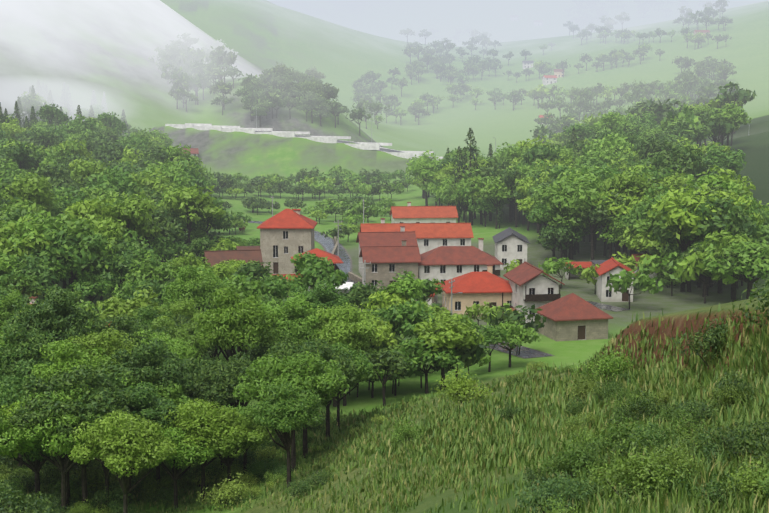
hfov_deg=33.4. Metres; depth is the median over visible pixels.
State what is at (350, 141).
highway road
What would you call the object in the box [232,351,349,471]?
hollow tree
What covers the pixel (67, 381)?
hollow tree
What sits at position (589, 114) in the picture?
clump tree
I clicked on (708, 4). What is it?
clump tree
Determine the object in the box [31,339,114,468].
tree
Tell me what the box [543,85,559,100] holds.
hedge tree
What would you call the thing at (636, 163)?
valley tree
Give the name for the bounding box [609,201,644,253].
valley tree
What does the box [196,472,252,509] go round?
hill shrub
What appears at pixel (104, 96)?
conifer tree
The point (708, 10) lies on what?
clump tree
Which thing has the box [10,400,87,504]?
hollow tree
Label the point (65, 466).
hollow tree
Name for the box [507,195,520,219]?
valley tree
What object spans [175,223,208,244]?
meadow tree
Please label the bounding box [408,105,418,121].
clump tree
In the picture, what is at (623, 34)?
hedge tree
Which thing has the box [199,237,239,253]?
meadow tree
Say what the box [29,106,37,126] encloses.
conifer tree
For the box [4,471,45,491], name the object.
hill shrub
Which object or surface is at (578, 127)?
highway tree
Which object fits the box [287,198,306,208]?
hedge tree
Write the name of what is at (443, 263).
white house old roof
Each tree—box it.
[0,103,4,126]
[0,113,13,125]
[0,115,32,137]
[0,128,15,144]
[0,131,14,140]
[0,138,47,172]
[0,158,25,173]
[0,167,28,181]
[0,172,53,213]
[0,176,18,188]
[0,178,10,213]
[0,194,20,213]
[0,199,51,226]
[0,208,35,232]
[0,220,20,255]
[0,220,56,262]
[0,251,21,281]
[0,267,44,301]
[0,286,19,327]
[0,289,31,334]
[0,323,59,381]
[0,330,13,348]
[0,358,50,469]
[0,374,32,410]
[0,402,62,499]
[0,409,25,451]
[0,441,53,494]
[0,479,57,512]
[2,210,76,256]
[2,213,36,233]
[2,253,59,293]
[2,393,22,465]
[3,139,39,151]
[5,184,56,215]
[6,189,67,217]
[6,284,91,343]
[8,365,133,511]
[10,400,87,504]
[14,91,48,111]
[14,101,21,126]
[14,132,31,141]
[17,95,43,115]
[17,97,24,126]
[17,382,117,511]
[18,127,62,148]
[18,360,136,507]
[23,116,29,129]
[23,157,59,177]
[25,120,53,128]
[25,228,78,285]
[28,85,39,120]
[28,254,71,297]
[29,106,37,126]
[29,123,65,139]
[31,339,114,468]
[32,129,66,148]
[34,125,52,130]
[34,223,109,291]
[35,79,43,104]
[35,162,75,187]
[36,104,69,125]
[40,83,45,98]
[40,285,80,303]
[42,213,94,290]
[43,139,86,159]
[44,85,51,105]
[44,150,70,166]
[44,175,76,192]
[44,189,72,218]
[47,90,54,127]
[50,187,105,219]
[51,139,95,162]
[51,185,76,197]
[53,116,59,127]
[53,330,96,346]
[57,107,68,117]
[58,153,106,172]
[59,82,72,119]
[59,122,85,136]
[60,114,96,136]
[61,185,85,197]
[61,195,127,235]
[63,84,75,119]
[63,242,125,306]
[64,129,93,141]
[66,175,97,188]
[66,270,121,308]
[66,328,138,375]
[68,158,97,186]
[68,213,121,302]
[69,409,177,512]
[70,160,111,184]
[72,299,107,322]
[74,103,106,120]
[76,105,82,120]
[77,137,96,157]
[78,186,117,202]
[80,437,111,511]
[82,131,111,146]
[82,321,96,331]
[86,116,111,129]
[86,166,143,198]
[86,251,145,308]
[88,105,94,117]
[89,136,109,163]
[89,314,150,348]
[93,138,134,162]
[95,111,127,133]
[96,193,160,238]
[96,284,161,324]
[100,128,122,142]
[101,98,106,112]
[101,192,148,217]
[102,92,108,113]
[102,196,146,283]
[103,238,146,279]
[104,159,124,167]
[106,161,143,175]
[108,145,149,167]
[111,279,144,299]
[111,338,193,392]
[114,228,158,256]
[114,372,193,409]
[116,133,148,152]
[116,240,160,283]
[118,382,179,502]
[119,160,146,170]
[119,279,167,307]
[120,109,128,135]
[121,256,178,284]
[124,127,142,137]
[129,168,174,201]
[130,128,161,139]
[131,305,176,331]
[132,327,202,364]
[134,132,162,153]
[134,142,178,169]
[134,171,163,187]
[134,186,163,252]
[136,248,170,268]
[137,325,185,343]
[138,203,188,249]
[139,160,184,176]
[140,234,186,262]
[141,424,216,508]
[144,161,191,236]
[148,50,176,78]
[148,129,173,143]
[148,136,165,144]
[148,318,207,354]
[150,208,186,261]
[152,139,169,146]
[153,298,202,328]
[154,44,181,55]
[154,58,183,80]
[154,143,200,170]
[155,186,217,242]
[156,183,225,245]
[156,314,209,347]
[156,408,173,488]
[157,316,196,335]
[158,59,180,84]
[158,301,168,310]
[159,397,250,500]
[161,49,186,66]
[161,64,185,83]
[161,265,229,362]
[162,267,229,305]
[164,156,198,173]
[168,86,187,108]
[168,250,210,273]
[169,32,198,49]
[169,76,193,107]
[170,67,190,88]
[170,213,199,255]
[171,41,189,49]
[172,322,216,358]
[173,91,198,111]
[175,196,236,258]
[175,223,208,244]
[177,268,222,309]
[178,157,209,193]
[178,356,245,408]
[179,47,203,64]
[184,75,209,104]
[185,59,205,74]
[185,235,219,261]
[186,74,211,104]
[188,63,209,73]
[188,70,207,95]
[188,358,229,406]
[189,351,259,408]
[190,169,207,192]
[191,263,213,271]
[192,48,211,62]
[192,156,213,182]
[194,287,279,406]
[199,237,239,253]
[201,175,218,196]
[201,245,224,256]
[201,414,273,481]
[203,66,220,93]
[203,70,212,99]
[204,45,229,80]
[204,60,222,85]
[204,260,238,283]
[206,231,226,242]
[207,63,233,79]
[207,343,233,359]
[208,304,234,355]
[209,39,226,46]
[209,80,232,109]
[210,45,236,82]
[211,95,234,114]
[211,172,234,196]
[211,275,263,355]
[212,56,231,80]
[214,172,231,180]
[216,186,231,197]
[218,176,239,186]
[219,201,232,209]
[221,65,242,87]
[222,221,245,234]
[222,301,272,363]
[224,215,247,234]
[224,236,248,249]
[225,183,246,197]
[226,187,243,198]
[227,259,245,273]
[229,405,279,474]
[232,173,248,182]
[232,212,251,230]
[232,260,272,280]
[232,270,288,304]
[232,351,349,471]
[233,85,258,96]
[238,73,259,86]
[238,83,263,93]
[241,89,266,120]
[241,196,257,203]
[242,100,253,120]
[242,187,254,194]
[243,179,261,195]
[243,198,263,212]
[243,198,268,207]
[244,311,317,360]
[246,337,357,457]
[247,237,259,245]
[248,202,265,214]
[249,292,324,343]
[251,101,270,126]
[251,110,266,126]
[251,176,272,195]
[251,182,272,191]
[253,382,324,486]
[255,79,275,90]
[255,89,283,111]
[257,273,294,298]
[257,293,285,310]
[259,69,276,77]
[260,173,284,196]
[260,272,290,300]
[261,73,276,85]
[261,86,281,118]
[262,96,271,118]
[262,317,317,356]
[264,65,284,87]
[264,202,280,213]
[267,181,292,197]
[267,187,282,193]
[268,97,286,117]
[268,173,294,184]
[270,62,293,87]
[271,73,293,99]
[281,279,348,314]
[282,87,302,106]
[283,67,293,75]
[283,96,297,118]
[283,198,300,208]
[284,81,301,97]
[284,182,307,198]
[285,185,303,195]
[287,174,302,184]
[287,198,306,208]
[288,183,312,200]
[288,252,349,293]
[289,90,302,106]
[290,70,307,82]
[296,102,311,121]
[296,166,319,179]
[298,80,315,98]
[298,176,322,197]
[299,91,324,123]
[300,172,326,197]
[300,302,379,406]
[303,205,329,220]
[305,66,325,78]
[305,81,323,93]
[305,190,322,194]
[306,342,373,439]
[307,77,323,87]
[308,180,333,199]
[308,210,328,223]
[311,101,331,125]
[312,82,338,98]
[312,108,330,118]
[315,198,335,212]
[319,95,330,103]
[319,176,335,191]
[320,99,346,127]
[320,225,352,238]
[322,86,336,113]
[322,201,350,221]
[322,201,351,220]
[327,165,352,185]
[329,103,349,124]
[329,172,351,180]
[329,187,345,198]
[332,175,353,191]
[332,194,361,204]
[335,222,359,239]
[335,351,371,427]
[336,204,356,223]
[340,183,358,197]
[340,281,365,310]
[341,173,365,192]
[342,177,362,195]
[342,209,367,222]
[342,214,365,225]
[342,332,377,405]
[345,105,372,135]
[345,280,394,309]
[349,91,370,102]
[349,184,361,193]
[349,199,385,222]
[349,305,383,323]
[353,82,364,88]
[353,88,366,93]
[353,99,374,121]
[354,77,372,86]
[357,197,374,208]
[357,372,374,396]
[358,95,373,105]
[358,183,380,193]
[359,167,382,178]
[359,177,372,184]
[360,188,380,195]
[360,290,420,330]
[361,71,381,83]
[361,314,396,349]
[362,109,372,128]
[362,347,409,405]
[363,84,379,95]
[365,99,389,124]
[365,172,382,181]
[366,356,388,397]
[370,114,385,128]
[370,173,392,183]
[370,180,392,196]
[370,316,398,347]
[372,273,426,328]
[372,298,435,338]
[373,92,388,107]
[374,82,387,96]
[374,196,395,215]
[375,357,425,393]
[377,374,402,392]
[378,333,417,375]
[379,181,404,198]
[379,207,391,220]
[379,344,413,395]
[380,108,392,122]
[381,99,392,106]
[384,94,399,110]
[386,77,397,89]
[387,67,400,77]
[388,100,401,109]
[389,170,408,181]
[391,179,408,191]
[392,269,444,301]
[392,337,462,393]
[393,77,407,96]
[394,107,408,116]
[399,28,414,43]
[399,175,414,191]
[402,46,417,64]
[404,42,417,47]
[405,149,436,198]
[405,173,423,197]
[406,70,416,84]
[406,157,439,205]
[406,301,451,319]
[407,107,430,124]
[408,60,425,79]
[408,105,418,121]
[409,102,422,117]
[411,46,426,56]
[411,64,427,82]
[411,98,426,106]
[411,313,443,368]
[412,175,436,205]
[413,313,483,389]
[414,355,454,387]
[417,53,433,72]
[418,29,431,44]
[419,51,437,72]
[419,92,433,110]
[420,175,439,205]
[422,326,485,387]
[423,46,435,54]
[427,28,438,38]
[427,40,442,56]
[427,181,441,205]
[428,60,440,73]
[428,99,439,112]
[429,62,441,78]
[432,178,458,204]
[433,62,447,80]
[433,95,444,108]
[433,161,460,205]
[433,173,457,204]
[434,186,467,205]
[435,46,448,54]
[435,148,469,163]
[435,155,469,173]
[435,330,490,382]
[438,68,458,84]
[441,40,455,58]
[442,64,456,70]
[443,82,460,100]
[443,193,476,220]
[445,54,455,64]
[445,145,485,157]
[446,70,458,84]
[446,94,460,101]
[449,313,478,362]
[450,89,464,97]
[450,185,480,222]
[451,146,465,222]
[452,82,471,90]
[452,167,499,224]
[452,178,484,224]
[455,159,493,218]
[456,49,468,61]
[456,71,468,82]
[457,77,469,81]
[457,152,487,166]
[458,69,468,83]
[458,351,490,374]
[459,176,503,202]
[461,128,478,221]
[462,37,478,51]
[463,59,475,71]
[463,64,476,81]
[463,157,503,220]
[465,57,479,63]
[465,300,497,324]
[466,43,477,55]
[466,196,502,226]
[468,86,483,97]
[468,97,482,109]
[469,29,481,37]
[475,34,487,49]
[476,61,489,79]
[476,325,506,371]
[477,60,489,75]
[478,49,488,58]
[478,176,514,228]
[478,302,525,322]
[479,37,492,54]
[484,57,493,67]
[484,304,546,353]
[484,321,541,366]
[486,88,502,105]
[487,48,497,57]
[487,95,501,109]
[487,144,492,157]
[488,142,515,164]
[489,61,502,76]
[491,40,501,50]
[495,178,503,228]
[496,167,513,221]
[497,158,515,206]
[499,167,531,226]
[502,51,513,65]
[502,92,524,110]
[503,70,512,76]
[503,259,541,273]
[504,146,527,168]
[505,159,546,174]
[506,157,522,169]
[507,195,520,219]
[510,179,532,230]
[511,165,539,223]
[513,88,529,104]
[513,169,551,232]
[515,135,557,149]
[515,197,541,243]
[516,323,536,353]
[518,142,561,168]
[520,49,531,60]
[520,68,531,75]
[523,203,556,247]
[525,88,535,105]
[526,165,566,182]
[526,196,564,258]
[527,180,554,234]
[528,184,546,195]
[529,169,550,183]
[530,90,548,108]
[530,124,554,142]
[530,158,561,169]
[530,187,550,249]
[531,59,547,78]
[533,162,558,184]
[534,115,551,126]
[535,84,548,101]
[536,175,594,259]
[536,234,573,260]
[538,63,547,72]
[538,112,561,133]
[538,257,581,288]
[539,44,547,54]
[539,99,555,113]
[539,219,584,261]
[540,154,580,170]
[541,205,604,258]
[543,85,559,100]
[543,88,552,104]
[543,222,600,236]
[544,65,556,72]
[546,182,590,259]
[548,132,569,147]
[549,87,563,100]
[549,96,574,119]
[549,145,577,163]
[549,168,604,254]
[550,114,577,130]
[550,165,579,180]
[555,59,570,76]
[556,172,568,181]
[557,125,570,141]
[559,87,565,102]
[559,176,614,259]
[563,21,577,34]
[563,104,580,113]
[564,87,575,98]
[564,129,592,145]
[564,138,587,151]
[565,123,595,139]
[566,86,588,110]
[568,97,591,120]
[568,110,587,119]
[569,25,579,37]
[570,16,581,24]
[570,128,576,151]
[570,139,605,168]
[572,87,598,116]
[573,141,626,167]
[574,63,583,73]
[574,156,618,170]
[574,165,617,249]
[575,112,601,127]
[576,16,586,29]
[576,30,586,44]
[576,263,610,293]
[577,223,596,252]
[579,53,592,70]
[580,101,603,112]
[582,165,614,228]
[583,110,595,117]
[585,22,598,31]
[585,192,628,258]
[586,132,633,157]
[587,216,615,256]
[588,83,603,102]
[588,184,645,258]
[589,127,627,146]
[591,113,629,136]
[593,108,609,117]
[593,165,619,248]
[595,26,611,42]
[596,54,611,70]
[596,223,635,257]
[597,97,613,110]
[598,89,613,99]
[599,15,611,23]
[599,111,633,134]
[599,221,607,256]
[600,30,612,43]
[600,168,662,254]
[601,85,617,92]
[604,19,614,24]
[606,156,649,172]
[606,264,664,308]
[607,105,628,113]
[608,49,623,64]
[609,130,641,145]
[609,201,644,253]
[612,51,624,67]
[612,251,653,288]
[613,97,624,107]
[613,135,640,158]
[613,151,634,164]
[614,12,630,28]
[614,88,627,97]
[616,83,631,91]
[617,28,632,34]
[617,157,633,165]
[618,166,665,192]
[618,226,648,253]
[619,161,655,171]
[620,31,628,38]
[620,147,639,161]
[620,200,657,229]
[622,87,647,104]
[623,54,634,65]
[624,112,638,119]
[625,97,671,115]
[625,154,651,166]
[626,111,659,128]
[626,164,660,178]
[628,79,651,94]
[628,124,650,136]
[629,183,667,221]
[630,166,670,186]
[632,48,646,64]
[632,97,647,107]
[632,194,672,284]
[633,109,644,118]
[633,136,667,163]
[633,224,669,255]
[635,157,651,166]
[636,127,665,139]
[637,93,653,101]
[637,98,676,122]
[638,33,647,39]
[638,43,652,60]
[638,46,648,60]
[639,252,688,295]
[640,139,678,157]
[642,83,662,96]
[647,82,666,97]
[647,141,705,175]
[647,183,722,291]
[648,99,685,113]
[648,242,681,260]
[649,31,657,42]
[649,221,687,285]
[650,114,663,124]
[652,80,669,90]
[652,133,695,147]
[652,234,678,255]
[654,97,662,104]
[654,173,689,194]
[655,28,666,42]
[655,49,664,55]
[655,87,677,97]
[656,186,700,198]
[656,195,720,291]
[657,106,676,115]
[657,115,709,141]
[660,104,700,129]
[660,116,677,129]
[660,165,694,189]
[661,114,712,140]
[667,30,675,41]
[668,80,680,98]
[668,244,685,256]
[670,89,684,107]
[671,81,693,94]
[671,93,693,105]
[672,56,684,71]
[673,16,692,25]
[674,71,689,80]
[674,250,743,302]
[675,72,698,94]
[675,136,704,149]
[677,6,691,21]
[677,226,700,287]
[678,26,693,41]
[680,10,692,18]
[680,56,698,68]
[680,240,715,296]
[681,232,712,286]
[682,103,704,111]
[682,183,736,200]
[683,32,692,47]
[683,236,708,295]
[684,198,756,292]
[686,173,759,206]
[688,10,707,29]
[688,34,702,42]
[689,95,714,105]
[689,156,727,177]
[689,229,768,301]
[692,106,714,145]
[693,31,707,48]
[693,68,709,77]
[694,60,711,76]
[694,64,710,74]
[694,110,705,147]
[694,193,757,293]
[695,141,730,156]
[695,165,755,195]
[698,16,715,29]
[700,107,729,141]
[701,5,718,25]
[701,94,743,136]
[701,142,746,173]
[701,189,763,284]
[701,240,753,298]
[702,2,713,7]
[702,115,735,145]
[702,240,768,298]
[703,32,713,39]
[703,120,729,141]
[705,56,717,61]
[705,59,718,77]
[708,103,751,145]
[711,34,722,48]
[713,0,728,17]
[713,64,735,72]
[714,16,733,29]
[715,80,735,93]
[715,81,756,132]
[715,92,742,107]
[716,63,736,79]
[717,59,732,66]
[717,126,738,144]
[717,239,768,298]
[718,7,725,15]
[718,18,732,30]
[719,228,757,241]
[722,34,731,41]
[727,202,768,288]
[736,197,768,234]
[739,193,768,222]
[743,205,768,276]
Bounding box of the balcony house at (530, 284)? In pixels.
[503,261,564,322]
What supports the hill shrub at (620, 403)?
on the ground at (82, 48)
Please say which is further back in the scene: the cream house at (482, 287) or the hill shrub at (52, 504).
the cream house at (482, 287)
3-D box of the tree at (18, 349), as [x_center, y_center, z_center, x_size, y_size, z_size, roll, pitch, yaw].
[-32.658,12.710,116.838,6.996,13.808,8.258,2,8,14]
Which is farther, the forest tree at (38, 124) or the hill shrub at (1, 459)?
the forest tree at (38, 124)
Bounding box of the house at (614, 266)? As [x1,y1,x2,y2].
[595,257,635,301]
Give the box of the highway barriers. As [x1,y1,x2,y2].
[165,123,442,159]
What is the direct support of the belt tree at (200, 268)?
on the ground at (82, 48)
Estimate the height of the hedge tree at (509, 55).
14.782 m
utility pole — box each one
[334,220,340,255]
[359,260,370,284]
[449,278,462,312]
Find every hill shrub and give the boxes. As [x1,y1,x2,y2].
[0,454,15,469]
[0,463,16,476]
[0,472,10,480]
[0,475,28,507]
[0,478,24,498]
[1,471,20,487]
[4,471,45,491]
[7,465,23,472]
[12,468,43,480]
[19,490,48,509]
[21,473,41,489]
[34,483,59,498]
[36,491,77,512]
[37,503,72,512]
[46,488,78,512]
[48,478,92,504]
[64,501,90,512]
[68,497,95,512]
[75,489,103,505]
[82,490,114,512]
[90,504,122,512]
[91,456,102,468]
[106,500,138,512]
[111,467,152,491]
[181,460,216,486]
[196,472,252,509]
[213,463,244,483]
[224,471,243,482]
[228,496,246,505]
[232,445,256,469]
[233,469,262,489]
[244,456,281,479]
[246,465,269,482]
[246,485,261,499]
[249,446,284,461]
[256,437,275,452]
[264,461,292,478]
[264,470,278,482]
[266,481,277,488]
[271,433,296,446]
[272,473,284,483]
[281,468,295,481]
[286,478,313,496]
[295,430,314,441]
[295,439,302,447]
[296,409,325,431]
[305,469,333,486]
[309,445,324,452]
[371,414,386,424]
[376,447,394,453]
[388,416,425,444]
[497,400,523,420]
[503,375,527,386]
[503,406,522,412]
[509,372,522,378]
[513,472,593,512]
[522,464,552,491]
[526,361,546,370]
[530,478,561,502]
[534,435,612,483]
[539,494,581,512]
[549,448,587,476]
[553,475,606,503]
[556,365,574,376]
[557,415,585,432]
[559,421,589,437]
[560,373,600,401]
[564,396,593,416]
[565,425,607,455]
[568,412,596,422]
[573,375,606,387]
[574,440,613,475]
[587,436,690,506]
[590,409,652,454]
[594,380,628,399]
[595,422,635,440]
[602,389,649,414]
[603,389,629,400]
[604,415,628,428]
[606,469,630,489]
[610,431,664,458]
[613,388,668,423]
[618,372,639,382]
[619,471,678,500]
[633,409,654,421]
[633,421,681,451]
[640,463,699,494]
[648,389,675,409]
[650,442,692,474]
[653,407,679,423]
[656,443,706,484]
[658,403,678,417]
[658,439,705,459]
[666,407,712,436]
[668,398,719,426]
[669,408,709,420]
[674,425,712,451]
[688,425,757,457]
[688,470,757,507]
[703,443,738,463]
[707,368,762,408]
[709,383,763,409]
[710,421,754,455]
[720,457,768,507]
[721,425,768,465]
[726,383,757,405]
[730,419,768,449]
[733,451,768,468]
[735,460,762,480]
[745,417,768,435]
[753,419,768,433]
[754,464,768,500]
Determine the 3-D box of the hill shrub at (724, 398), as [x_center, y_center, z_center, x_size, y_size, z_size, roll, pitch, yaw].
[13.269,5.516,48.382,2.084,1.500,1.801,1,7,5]
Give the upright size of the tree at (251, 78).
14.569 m
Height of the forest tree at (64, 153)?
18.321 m
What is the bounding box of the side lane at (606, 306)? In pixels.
[524,300,630,326]
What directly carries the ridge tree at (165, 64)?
on the ground at (82, 48)
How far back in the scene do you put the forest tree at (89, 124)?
418.64 m
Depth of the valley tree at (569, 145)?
352.13 m
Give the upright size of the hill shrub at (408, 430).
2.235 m
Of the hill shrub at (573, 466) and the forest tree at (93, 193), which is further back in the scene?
the forest tree at (93, 193)
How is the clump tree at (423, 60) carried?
on the ground at (82, 48)
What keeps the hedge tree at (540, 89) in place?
on the ground at (82, 48)
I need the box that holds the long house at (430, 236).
[360,218,473,253]
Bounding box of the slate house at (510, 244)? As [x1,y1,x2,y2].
[493,227,529,269]
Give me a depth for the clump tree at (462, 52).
1219.61 m
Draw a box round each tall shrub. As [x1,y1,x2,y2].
[431,366,493,406]
[571,342,633,383]
[671,309,735,365]
[732,277,768,327]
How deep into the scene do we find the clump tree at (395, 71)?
1084.42 m
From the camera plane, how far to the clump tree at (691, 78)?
829.79 m
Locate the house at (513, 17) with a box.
[510,15,518,20]
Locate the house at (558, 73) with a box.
[554,69,564,77]
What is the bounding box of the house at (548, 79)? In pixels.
[542,75,556,84]
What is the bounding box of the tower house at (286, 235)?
[257,209,317,273]
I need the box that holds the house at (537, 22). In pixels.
[534,20,542,25]
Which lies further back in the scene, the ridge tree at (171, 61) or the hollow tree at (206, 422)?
the ridge tree at (171, 61)
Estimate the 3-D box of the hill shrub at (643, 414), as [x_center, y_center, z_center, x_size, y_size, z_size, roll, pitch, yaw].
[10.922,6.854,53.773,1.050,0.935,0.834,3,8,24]
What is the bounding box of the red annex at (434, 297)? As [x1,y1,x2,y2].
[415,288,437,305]
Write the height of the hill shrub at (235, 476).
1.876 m
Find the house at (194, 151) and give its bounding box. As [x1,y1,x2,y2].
[180,148,198,157]
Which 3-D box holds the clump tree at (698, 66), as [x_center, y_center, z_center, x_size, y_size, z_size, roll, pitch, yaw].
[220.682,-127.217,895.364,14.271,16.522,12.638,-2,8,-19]
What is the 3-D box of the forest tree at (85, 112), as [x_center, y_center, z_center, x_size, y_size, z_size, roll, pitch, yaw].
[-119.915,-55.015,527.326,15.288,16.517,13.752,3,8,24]
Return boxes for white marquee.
[335,282,354,294]
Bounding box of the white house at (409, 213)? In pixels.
[390,202,457,222]
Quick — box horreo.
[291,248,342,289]
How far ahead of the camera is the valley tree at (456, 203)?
327.59 m
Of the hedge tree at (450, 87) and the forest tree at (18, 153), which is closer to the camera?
the forest tree at (18, 153)
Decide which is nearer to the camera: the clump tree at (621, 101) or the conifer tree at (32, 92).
the conifer tree at (32, 92)
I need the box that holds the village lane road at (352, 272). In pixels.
[243,220,554,358]
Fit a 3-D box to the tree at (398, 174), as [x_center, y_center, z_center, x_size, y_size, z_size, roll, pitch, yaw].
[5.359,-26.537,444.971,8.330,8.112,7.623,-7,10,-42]
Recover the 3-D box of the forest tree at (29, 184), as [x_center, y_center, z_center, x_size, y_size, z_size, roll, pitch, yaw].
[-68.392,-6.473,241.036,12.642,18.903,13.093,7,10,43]
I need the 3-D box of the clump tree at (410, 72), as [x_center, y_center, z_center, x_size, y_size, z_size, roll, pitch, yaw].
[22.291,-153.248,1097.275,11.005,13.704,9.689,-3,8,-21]
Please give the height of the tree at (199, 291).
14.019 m
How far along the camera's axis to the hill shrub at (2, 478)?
107.76 m
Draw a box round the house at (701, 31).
[693,30,709,35]
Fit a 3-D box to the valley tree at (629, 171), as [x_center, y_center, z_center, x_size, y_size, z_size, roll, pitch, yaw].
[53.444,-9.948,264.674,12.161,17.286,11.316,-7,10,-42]
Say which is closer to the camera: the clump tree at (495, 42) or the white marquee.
the white marquee
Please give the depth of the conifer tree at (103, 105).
544.60 m
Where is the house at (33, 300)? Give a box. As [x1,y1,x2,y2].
[30,296,37,303]
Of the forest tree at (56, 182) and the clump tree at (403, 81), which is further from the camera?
the clump tree at (403, 81)
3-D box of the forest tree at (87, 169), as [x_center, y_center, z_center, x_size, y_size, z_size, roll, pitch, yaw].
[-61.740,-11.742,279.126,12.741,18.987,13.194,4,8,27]
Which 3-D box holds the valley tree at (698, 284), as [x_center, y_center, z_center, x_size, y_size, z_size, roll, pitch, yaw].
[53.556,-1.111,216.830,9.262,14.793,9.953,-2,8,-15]
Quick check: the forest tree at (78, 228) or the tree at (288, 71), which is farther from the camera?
the tree at (288, 71)
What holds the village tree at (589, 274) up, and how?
on the ground at (82, 48)
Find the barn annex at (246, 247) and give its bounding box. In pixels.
[236,246,259,249]
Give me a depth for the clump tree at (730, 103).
461.58 m
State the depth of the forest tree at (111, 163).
321.32 m
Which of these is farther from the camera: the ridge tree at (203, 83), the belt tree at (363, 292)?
the ridge tree at (203, 83)
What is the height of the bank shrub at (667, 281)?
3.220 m
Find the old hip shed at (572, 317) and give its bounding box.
[536,293,612,340]
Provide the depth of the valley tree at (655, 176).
262.34 m
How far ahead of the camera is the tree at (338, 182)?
429.09 m
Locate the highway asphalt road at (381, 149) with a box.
[226,128,430,157]
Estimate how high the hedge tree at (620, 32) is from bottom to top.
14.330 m
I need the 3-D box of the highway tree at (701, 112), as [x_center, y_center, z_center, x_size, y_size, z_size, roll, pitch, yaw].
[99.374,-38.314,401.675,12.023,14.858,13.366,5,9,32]
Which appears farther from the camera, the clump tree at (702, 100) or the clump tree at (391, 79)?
the clump tree at (391, 79)
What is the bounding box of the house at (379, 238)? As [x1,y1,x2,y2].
[356,226,417,275]
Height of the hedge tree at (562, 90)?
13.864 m
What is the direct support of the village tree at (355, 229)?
on the ground at (82, 48)
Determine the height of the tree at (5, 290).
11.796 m
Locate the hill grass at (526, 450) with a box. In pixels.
[0,301,768,512]
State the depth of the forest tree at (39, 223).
189.91 m
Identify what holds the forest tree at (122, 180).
on the ground at (82, 48)
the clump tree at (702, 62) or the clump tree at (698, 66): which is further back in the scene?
the clump tree at (702, 62)
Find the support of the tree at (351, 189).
on the ground at (82, 48)
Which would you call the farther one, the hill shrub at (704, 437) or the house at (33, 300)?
the house at (33, 300)
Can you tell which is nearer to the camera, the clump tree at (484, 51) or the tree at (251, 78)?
the tree at (251, 78)
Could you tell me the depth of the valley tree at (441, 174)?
347.31 m
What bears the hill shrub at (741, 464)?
on the ground at (82, 48)
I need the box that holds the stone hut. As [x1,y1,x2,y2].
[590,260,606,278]
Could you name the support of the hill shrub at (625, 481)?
on the ground at (82, 48)
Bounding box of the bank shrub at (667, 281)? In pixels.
[658,277,679,287]
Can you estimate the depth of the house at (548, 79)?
1076.72 m
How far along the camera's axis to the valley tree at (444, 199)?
326.39 m
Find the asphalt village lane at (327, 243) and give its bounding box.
[244,221,550,357]
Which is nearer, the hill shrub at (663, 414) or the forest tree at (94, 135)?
the hill shrub at (663, 414)
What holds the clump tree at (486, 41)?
on the ground at (82, 48)
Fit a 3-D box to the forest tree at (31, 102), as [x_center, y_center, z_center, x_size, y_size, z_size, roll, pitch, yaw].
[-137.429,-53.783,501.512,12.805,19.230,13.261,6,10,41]
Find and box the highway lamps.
[252,106,749,151]
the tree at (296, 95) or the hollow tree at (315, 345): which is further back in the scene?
the tree at (296, 95)
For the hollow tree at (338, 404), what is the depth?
123.28 m
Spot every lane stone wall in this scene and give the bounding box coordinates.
[331,236,337,254]
[348,272,378,289]
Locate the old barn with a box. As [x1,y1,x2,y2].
[203,249,262,281]
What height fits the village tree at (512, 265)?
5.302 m
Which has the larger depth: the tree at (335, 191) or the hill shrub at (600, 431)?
the tree at (335, 191)
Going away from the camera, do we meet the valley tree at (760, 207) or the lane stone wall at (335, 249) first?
the valley tree at (760, 207)
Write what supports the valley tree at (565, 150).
on the ground at (82, 48)
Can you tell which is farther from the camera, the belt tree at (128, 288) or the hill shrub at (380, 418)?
the belt tree at (128, 288)
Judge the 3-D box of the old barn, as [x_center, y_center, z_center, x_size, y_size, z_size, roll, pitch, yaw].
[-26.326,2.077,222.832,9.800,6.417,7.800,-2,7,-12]
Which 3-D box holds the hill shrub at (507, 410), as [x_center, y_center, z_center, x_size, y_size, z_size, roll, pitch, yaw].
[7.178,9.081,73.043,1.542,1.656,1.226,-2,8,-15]
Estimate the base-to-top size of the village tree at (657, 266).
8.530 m
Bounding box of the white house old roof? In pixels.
[418,238,502,281]
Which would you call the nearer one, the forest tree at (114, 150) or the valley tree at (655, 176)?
the valley tree at (655, 176)
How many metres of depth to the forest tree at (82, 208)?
213.56 m
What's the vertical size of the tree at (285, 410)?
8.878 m
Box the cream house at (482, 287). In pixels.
[438,264,513,315]
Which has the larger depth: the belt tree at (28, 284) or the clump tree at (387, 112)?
the clump tree at (387, 112)
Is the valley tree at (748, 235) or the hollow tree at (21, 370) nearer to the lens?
the hollow tree at (21, 370)
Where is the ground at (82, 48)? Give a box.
[0,0,768,512]
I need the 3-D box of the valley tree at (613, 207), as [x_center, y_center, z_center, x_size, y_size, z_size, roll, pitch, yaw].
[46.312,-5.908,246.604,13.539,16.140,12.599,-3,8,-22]
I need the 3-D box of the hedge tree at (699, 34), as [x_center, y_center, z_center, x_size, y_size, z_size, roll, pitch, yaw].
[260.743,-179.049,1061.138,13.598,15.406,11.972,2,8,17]
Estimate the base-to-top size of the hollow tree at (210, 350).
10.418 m
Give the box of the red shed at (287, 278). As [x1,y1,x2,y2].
[263,274,306,296]
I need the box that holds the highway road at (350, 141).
[229,128,442,158]
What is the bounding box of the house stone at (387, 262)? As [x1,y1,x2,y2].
[359,239,420,288]
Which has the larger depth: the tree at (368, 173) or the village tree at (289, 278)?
the tree at (368, 173)
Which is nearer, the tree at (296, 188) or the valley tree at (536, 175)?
the valley tree at (536, 175)
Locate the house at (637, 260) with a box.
[631,254,665,281]
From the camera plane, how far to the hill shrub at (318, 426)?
123.57 m
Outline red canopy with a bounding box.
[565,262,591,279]
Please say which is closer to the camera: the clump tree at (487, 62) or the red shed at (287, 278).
the red shed at (287, 278)
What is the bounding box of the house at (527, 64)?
[522,61,533,68]

